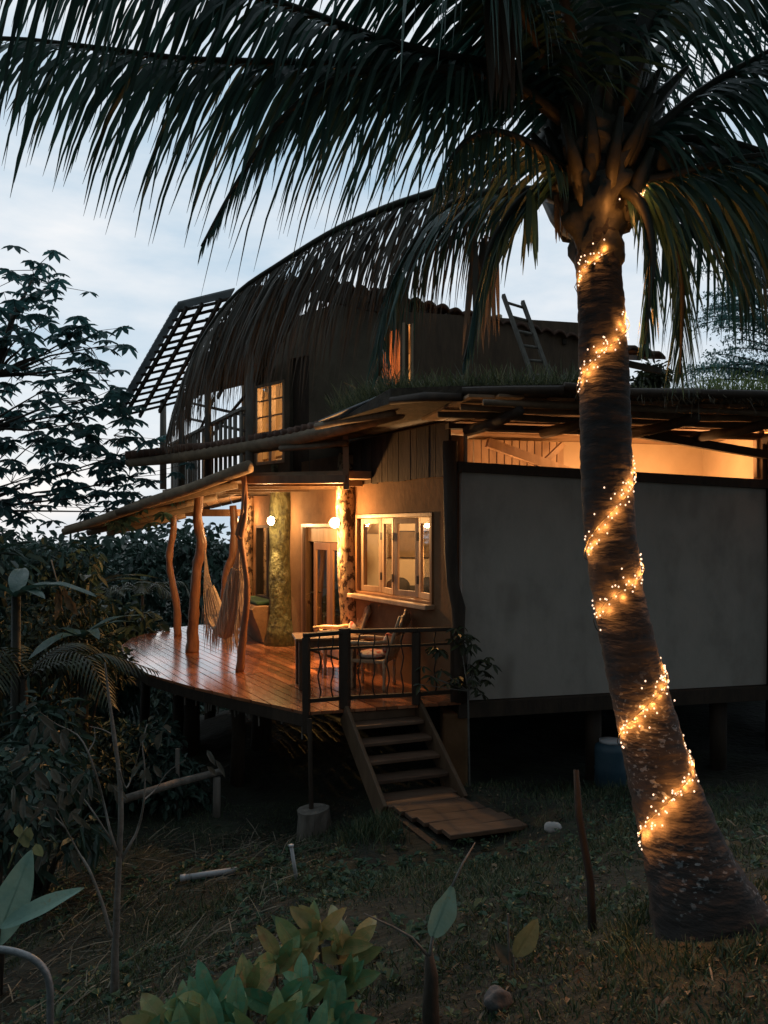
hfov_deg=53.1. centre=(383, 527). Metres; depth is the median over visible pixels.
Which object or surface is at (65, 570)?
shrub
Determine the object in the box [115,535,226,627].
background tree
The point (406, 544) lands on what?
picture
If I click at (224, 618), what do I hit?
hammock
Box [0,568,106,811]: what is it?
wild banana
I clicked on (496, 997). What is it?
grey rock
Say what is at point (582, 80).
coconut palm
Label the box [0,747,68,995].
shrub
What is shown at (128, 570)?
background tree
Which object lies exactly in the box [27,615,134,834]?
wild banana
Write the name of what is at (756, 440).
clerestory window
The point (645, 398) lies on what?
roof thatch
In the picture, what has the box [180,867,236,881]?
plastic pipe
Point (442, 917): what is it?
seedling
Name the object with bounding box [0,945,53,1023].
bent pipe
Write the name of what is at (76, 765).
shrub
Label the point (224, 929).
dry straw
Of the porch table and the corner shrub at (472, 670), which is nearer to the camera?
the corner shrub at (472, 670)
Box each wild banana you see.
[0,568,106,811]
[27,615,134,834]
[79,559,168,735]
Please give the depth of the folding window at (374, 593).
11.75 m
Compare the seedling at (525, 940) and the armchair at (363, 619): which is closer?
the seedling at (525, 940)
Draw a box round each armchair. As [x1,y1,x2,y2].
[313,605,370,673]
[351,609,410,690]
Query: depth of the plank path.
8.27 m
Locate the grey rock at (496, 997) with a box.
[483,985,512,1016]
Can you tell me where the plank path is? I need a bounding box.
[385,792,527,849]
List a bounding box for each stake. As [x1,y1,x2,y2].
[289,844,298,880]
[573,770,596,931]
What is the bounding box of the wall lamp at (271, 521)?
[267,515,275,525]
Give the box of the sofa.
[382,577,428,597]
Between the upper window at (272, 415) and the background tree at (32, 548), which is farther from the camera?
the background tree at (32, 548)
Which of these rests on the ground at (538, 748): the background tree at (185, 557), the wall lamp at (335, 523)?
the background tree at (185, 557)
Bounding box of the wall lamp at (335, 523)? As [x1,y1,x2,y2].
[329,517,340,528]
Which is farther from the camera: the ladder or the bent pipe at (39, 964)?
the ladder
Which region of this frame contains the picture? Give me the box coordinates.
[388,531,428,557]
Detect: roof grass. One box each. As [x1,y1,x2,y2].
[323,359,721,414]
[679,363,767,389]
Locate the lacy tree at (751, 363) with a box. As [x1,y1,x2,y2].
[683,262,767,387]
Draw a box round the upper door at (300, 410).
[293,356,308,471]
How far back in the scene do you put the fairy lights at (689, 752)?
3.84 m
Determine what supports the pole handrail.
on the ground at (538, 748)
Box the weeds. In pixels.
[1,789,767,1023]
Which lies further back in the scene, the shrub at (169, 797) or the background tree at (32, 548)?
the background tree at (32, 548)
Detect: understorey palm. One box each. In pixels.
[0,642,159,744]
[95,581,189,620]
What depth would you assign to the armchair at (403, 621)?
10.96 m
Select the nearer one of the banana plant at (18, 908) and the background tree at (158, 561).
the banana plant at (18, 908)
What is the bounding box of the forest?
[0,518,230,634]
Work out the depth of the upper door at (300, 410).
14.69 m
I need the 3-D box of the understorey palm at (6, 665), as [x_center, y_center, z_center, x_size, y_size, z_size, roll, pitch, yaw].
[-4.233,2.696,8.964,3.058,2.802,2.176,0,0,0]
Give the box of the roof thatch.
[566,387,767,415]
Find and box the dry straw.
[0,815,767,1023]
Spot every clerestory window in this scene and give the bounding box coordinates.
[464,430,579,461]
[686,436,758,476]
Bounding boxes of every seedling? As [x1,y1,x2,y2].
[364,843,474,1023]
[495,913,538,975]
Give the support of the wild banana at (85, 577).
on the ground at (538, 748)
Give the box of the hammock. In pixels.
[201,547,247,654]
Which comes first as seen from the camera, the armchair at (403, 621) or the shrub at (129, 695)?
the armchair at (403, 621)
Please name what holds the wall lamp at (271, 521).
attached to the stilt house
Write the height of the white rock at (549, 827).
0.136 m
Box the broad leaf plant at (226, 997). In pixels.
[120,900,382,1023]
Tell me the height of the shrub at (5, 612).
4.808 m
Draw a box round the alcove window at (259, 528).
[256,525,269,598]
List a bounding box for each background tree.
[0,526,83,619]
[28,536,168,637]
[104,623,228,733]
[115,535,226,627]
[164,531,239,623]
[629,359,673,387]
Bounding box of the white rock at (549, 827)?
[544,822,561,832]
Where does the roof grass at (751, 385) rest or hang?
on the stilt house
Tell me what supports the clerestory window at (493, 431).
in the stilt house
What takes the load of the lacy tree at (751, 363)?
on the ground at (538, 748)
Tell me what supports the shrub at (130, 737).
on the ground at (538, 748)
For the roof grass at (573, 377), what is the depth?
9.26 m
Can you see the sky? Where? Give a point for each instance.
(137, 284)
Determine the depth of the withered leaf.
9.30 m
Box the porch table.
[292,632,358,689]
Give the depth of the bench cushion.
15.73 m
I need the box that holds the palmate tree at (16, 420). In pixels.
[0,245,194,534]
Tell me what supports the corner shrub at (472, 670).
on the ground at (538, 748)
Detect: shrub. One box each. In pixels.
[0,529,75,798]
[0,536,129,721]
[0,577,139,832]
[0,675,117,894]
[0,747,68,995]
[32,589,170,740]
[77,712,197,817]
[92,742,225,821]
[413,626,501,785]
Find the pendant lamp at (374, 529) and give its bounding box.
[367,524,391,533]
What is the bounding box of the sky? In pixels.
[0,0,767,543]
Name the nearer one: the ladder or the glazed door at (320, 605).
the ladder
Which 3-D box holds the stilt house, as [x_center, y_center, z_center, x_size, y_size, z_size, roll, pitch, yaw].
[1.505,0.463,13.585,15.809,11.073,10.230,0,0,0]
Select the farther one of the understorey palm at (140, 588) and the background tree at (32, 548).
the background tree at (32, 548)
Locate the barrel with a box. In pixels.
[594,737,626,788]
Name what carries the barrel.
on the ground at (538, 748)
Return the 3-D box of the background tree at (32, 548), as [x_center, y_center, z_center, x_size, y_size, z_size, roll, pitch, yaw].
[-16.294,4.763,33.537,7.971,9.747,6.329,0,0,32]
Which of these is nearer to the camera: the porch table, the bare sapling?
the bare sapling
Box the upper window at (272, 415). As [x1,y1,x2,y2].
[256,380,284,464]
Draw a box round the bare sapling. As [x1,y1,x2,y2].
[0,662,224,994]
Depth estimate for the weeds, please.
5.83 m
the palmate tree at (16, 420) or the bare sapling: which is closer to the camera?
the bare sapling
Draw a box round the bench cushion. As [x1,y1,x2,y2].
[250,596,268,604]
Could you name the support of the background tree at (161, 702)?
on the ground at (538, 748)
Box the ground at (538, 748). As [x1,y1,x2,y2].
[0,544,767,1023]
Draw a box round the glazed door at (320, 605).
[301,523,339,657]
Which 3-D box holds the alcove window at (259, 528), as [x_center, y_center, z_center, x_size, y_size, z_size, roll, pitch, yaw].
[-2.420,0.730,16.326,0.160,1.580,1.470,0,0,-28]
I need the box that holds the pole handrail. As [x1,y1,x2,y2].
[123,748,221,817]
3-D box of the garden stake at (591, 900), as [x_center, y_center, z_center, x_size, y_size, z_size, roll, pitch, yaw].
[1.022,1.681,3.908,0.058,0.831,0.283,0,0,-8]
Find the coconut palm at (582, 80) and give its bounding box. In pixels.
[0,0,767,941]
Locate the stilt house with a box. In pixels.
[61,277,767,816]
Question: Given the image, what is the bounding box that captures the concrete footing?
[296,803,330,840]
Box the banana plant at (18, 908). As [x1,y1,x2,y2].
[0,824,83,1023]
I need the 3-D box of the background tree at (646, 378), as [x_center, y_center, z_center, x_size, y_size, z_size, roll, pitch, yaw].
[6.143,-0.083,19.023,1.931,8.114,2.111,0,0,0]
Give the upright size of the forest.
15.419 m
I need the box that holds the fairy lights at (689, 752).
[574,192,698,849]
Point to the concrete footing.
(316, 819)
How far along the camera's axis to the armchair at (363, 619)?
12.33 m
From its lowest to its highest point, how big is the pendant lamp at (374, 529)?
1.470 m
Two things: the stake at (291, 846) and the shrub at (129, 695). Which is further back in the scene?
the shrub at (129, 695)
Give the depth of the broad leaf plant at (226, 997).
3.32 m
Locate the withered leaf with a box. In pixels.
[51,560,78,619]
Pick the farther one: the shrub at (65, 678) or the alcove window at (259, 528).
the alcove window at (259, 528)
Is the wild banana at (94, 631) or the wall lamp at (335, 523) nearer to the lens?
the wild banana at (94, 631)
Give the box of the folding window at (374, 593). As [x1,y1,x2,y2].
[347,512,434,609]
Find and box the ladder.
[501,294,551,379]

